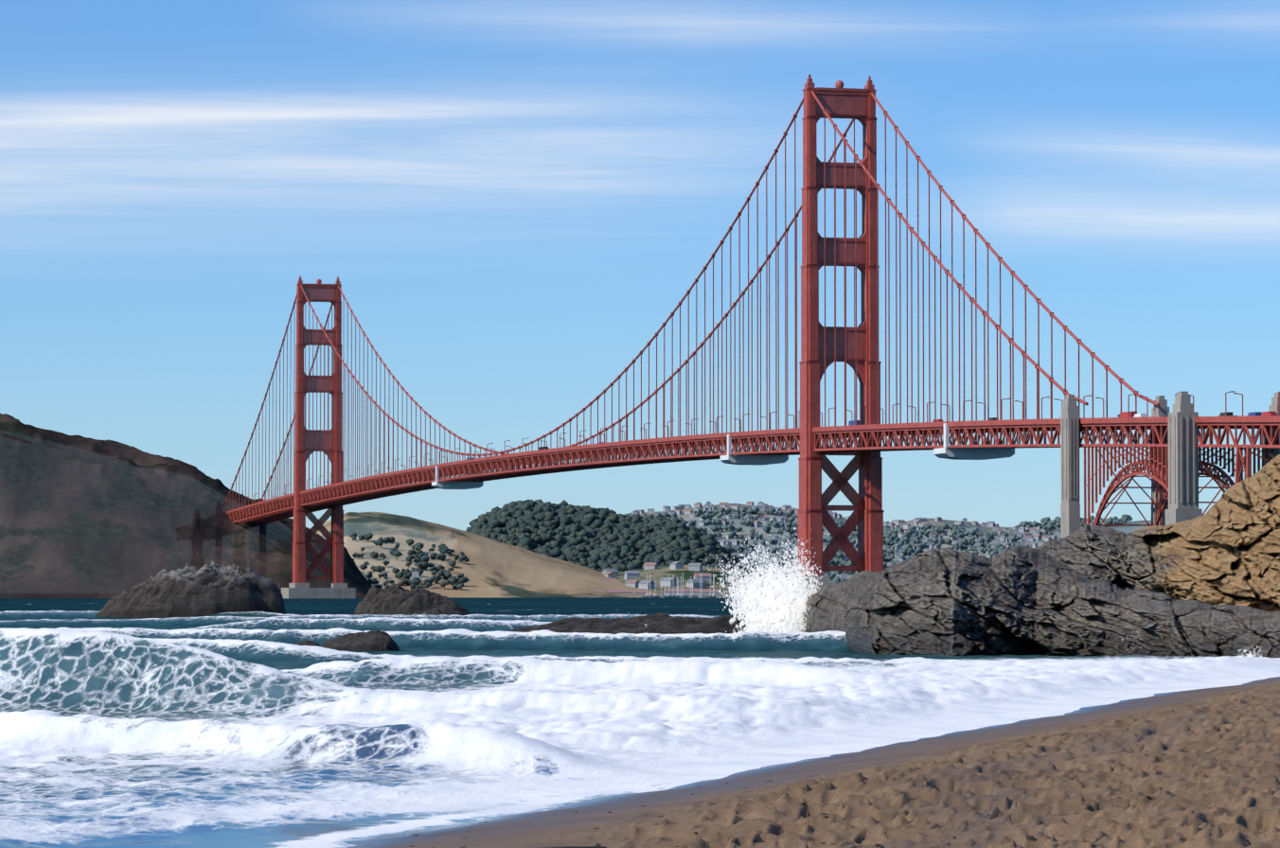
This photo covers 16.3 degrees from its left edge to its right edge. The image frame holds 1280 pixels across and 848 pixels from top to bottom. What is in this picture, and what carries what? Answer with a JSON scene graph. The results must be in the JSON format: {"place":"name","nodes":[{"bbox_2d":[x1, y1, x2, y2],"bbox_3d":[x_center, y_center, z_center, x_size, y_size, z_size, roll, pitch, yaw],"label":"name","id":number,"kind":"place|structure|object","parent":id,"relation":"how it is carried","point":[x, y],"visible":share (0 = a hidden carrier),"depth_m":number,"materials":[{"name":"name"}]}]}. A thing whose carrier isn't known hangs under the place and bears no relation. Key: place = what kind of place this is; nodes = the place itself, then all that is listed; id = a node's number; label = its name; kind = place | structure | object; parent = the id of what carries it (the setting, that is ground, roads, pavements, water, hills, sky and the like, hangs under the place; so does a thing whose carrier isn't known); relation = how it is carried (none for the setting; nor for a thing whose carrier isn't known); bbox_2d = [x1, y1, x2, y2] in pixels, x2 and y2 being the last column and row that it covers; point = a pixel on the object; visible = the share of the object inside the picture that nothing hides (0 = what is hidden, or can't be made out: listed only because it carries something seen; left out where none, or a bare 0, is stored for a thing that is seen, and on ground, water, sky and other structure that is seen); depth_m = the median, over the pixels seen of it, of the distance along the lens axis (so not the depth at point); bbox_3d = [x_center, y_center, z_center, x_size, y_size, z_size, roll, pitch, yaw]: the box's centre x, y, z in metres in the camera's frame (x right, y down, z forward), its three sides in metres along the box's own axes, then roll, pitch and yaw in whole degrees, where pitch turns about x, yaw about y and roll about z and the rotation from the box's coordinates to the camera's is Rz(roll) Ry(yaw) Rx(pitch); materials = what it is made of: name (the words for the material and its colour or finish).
{"place":"outdoors","nodes":[
{"label":"outdoors","id":0,"kind":"place"},
{"bbox_2d":[0,413,372,598],"bbox_3d":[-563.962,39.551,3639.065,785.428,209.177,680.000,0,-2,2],"label":"hill","id":1,"kind":"structure","parent":0,"point":[81,517],"depth_m":3424.52,"materials":[{"name":"brown stone"}]},
{"bbox_2d":[0,597,759,615],"bbox_3d":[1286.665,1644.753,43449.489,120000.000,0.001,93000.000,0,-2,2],"label":"sea water","id":2,"kind":"structure","parent":0,"point":[545,606],"depth_m":1397.13,"materials":[{"name":"liquid"}]},
{"bbox_2d":[96,560,285,619],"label":"sea stack rock","id":3,"kind":"object","parent":2,"relation":"on","point":[209,589],"visible":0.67,"depth_m":644.45,"materials":[{"name":"grey stone"}]},
{"bbox_2d":[353,583,470,616],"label":"sea stack rock","id":4,"kind":"object","parent":2,"relation":"on","point":[394,599],"visible":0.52,"depth_m":572.13,"materials":[{"name":"grey stone"}]},
{"bbox_2d":[641,573,723,598],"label":"marina sailboats","id":5,"kind":"object","parent":2,"relation":"on","point":[681,596],"visible":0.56,"depth_m":3720.95,"materials":[{"name":"grey paint"}]},
{"bbox_2d":[224,74,1279,598],"bbox_3d":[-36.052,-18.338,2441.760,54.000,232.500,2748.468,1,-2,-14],"label":"suspension bridge","id":6,"kind":"structure","parent":2,"relation":"on","point":[1175,442],"depth_m":1955.83,"materials":[{"name":"metal"}]},
{"bbox_2d":[309,512,658,597],"bbox_3d":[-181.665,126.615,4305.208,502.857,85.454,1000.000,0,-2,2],"label":"hill","id":7,"kind":"structure","parent":0,"point":[491,568],"depth_m":4070.12,"materials":[{"name":"beige plant"}]},
{"bbox_2d":[349,533,469,590],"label":"trees","id":8,"kind":"object","parent":7,"relation":"on","point":[421,563],"visible":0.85,"depth_m":3975.13,"materials":[{"name":"green plant"}]},
{"bbox_2d":[0,610,1279,847],"bbox_3d":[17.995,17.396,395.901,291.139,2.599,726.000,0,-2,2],"label":"sea","id":9,"kind":"structure","parent":0,"point":[242,730],"depth_m":127.85,"materials":[{"name":"white liquid"}]},
{"bbox_2d":[295,640,319,646],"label":"rock","id":10,"kind":"object","parent":9,"relation":"on","point":[309,643],"visible":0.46,"depth_m":299.56,"materials":[{"name":"grey stone"}]},
{"bbox_2d":[320,630,399,651],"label":"reef rock","id":11,"kind":"object","parent":9,"relation":"in","point":[375,641],"visible":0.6,"depth_m":289.43,"materials":[{"name":"grey stone"}]},
{"bbox_2d":[506,612,750,634],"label":"rock","id":12,"kind":"object","parent":9,"relation":"in","point":[660,623],"visible":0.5,"depth_m":348.59,"materials":[{"name":"grey stone"}]},
{"bbox_2d":[0,0,1279,531],"label":"sky","id":13,"kind":"structure","parent":0,"point":[509,201],"materials":[{"name":"blue"}]},
{"bbox_2d":[601,594,733,598],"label":"shoreline","id":14,"kind":"structure","parent":0,"point":[720,596],"depth_m":3911.15,"materials":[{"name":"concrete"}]},
{"bbox_2d":[616,564,775,594],"bbox_3d":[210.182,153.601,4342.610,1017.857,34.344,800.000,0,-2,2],"label":"shore slope","id":15,"kind":"structure","parent":0,"point":[658,575],"depth_m":4195.05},
{"bbox_2d":[409,501,1103,594],"bbox_3d":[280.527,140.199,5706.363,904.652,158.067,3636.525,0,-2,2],"label":"houses","id":16,"kind":"structure","parent":0,"point":[707,577],"depth_m":7241.89,"materials":[{"name":"grey paint"}]},
{"bbox_2d":[403,761,1161,847],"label":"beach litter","id":17,"kind":"object","parent":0,"point":[1027,836],"visible":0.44,"depth_m":57.45,"materials":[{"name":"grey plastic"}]},
{"bbox_2d":[349,676,1279,847],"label":"beach sand","id":18,"kind":"structure","parent":0,"point":[1207,760],"depth_m":66.90,"materials":[{"name":"brown sand"}]},
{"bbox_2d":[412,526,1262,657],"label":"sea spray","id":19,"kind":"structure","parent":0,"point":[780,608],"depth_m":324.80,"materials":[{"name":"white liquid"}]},
{"bbox_2d":[639,503,1205,581],"bbox_3d":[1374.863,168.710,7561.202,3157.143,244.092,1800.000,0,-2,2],"label":"hills","id":20,"kind":"structure","parent":0,"point":[767,537],"depth_m":7285.64,"materials":[{"name":"green plant"}]},
{"bbox_2d":[624,506,1132,582],"bbox_3d":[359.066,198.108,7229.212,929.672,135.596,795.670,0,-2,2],"label":"hill trees","id":21,"kind":"object","parent":20,"relation":"on","point":[891,539],"visible":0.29,"depth_m":7245.40,"materials":[{"name":"green plant"}]},
{"bbox_2d":[797,545,1279,658],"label":"rock outcrop","id":22,"kind":"object","parent":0,"point":[1018,600],"visible":0.71,"depth_m":268.60,"materials":[{"name":"grey stone"}]},
{"bbox_2d":[1036,454,1279,612],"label":"cliff rock","id":23,"kind":"object","parent":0,"point":[1225,549],"visible":0.44,"depth_m":301.36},
{"bbox_3d":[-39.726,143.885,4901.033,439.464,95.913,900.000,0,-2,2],"label":"wooded hill terrain","id":24,"kind":"structure","parent":0,"visible":0},
{"bbox_2d":[465,499,760,572],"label":"hill trees","id":25,"kind":"object","parent":24,"relation":"on","point":[600,540],"visible":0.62,"depth_m":4712.03,"materials":[{"name":"green plant"}]}
]}

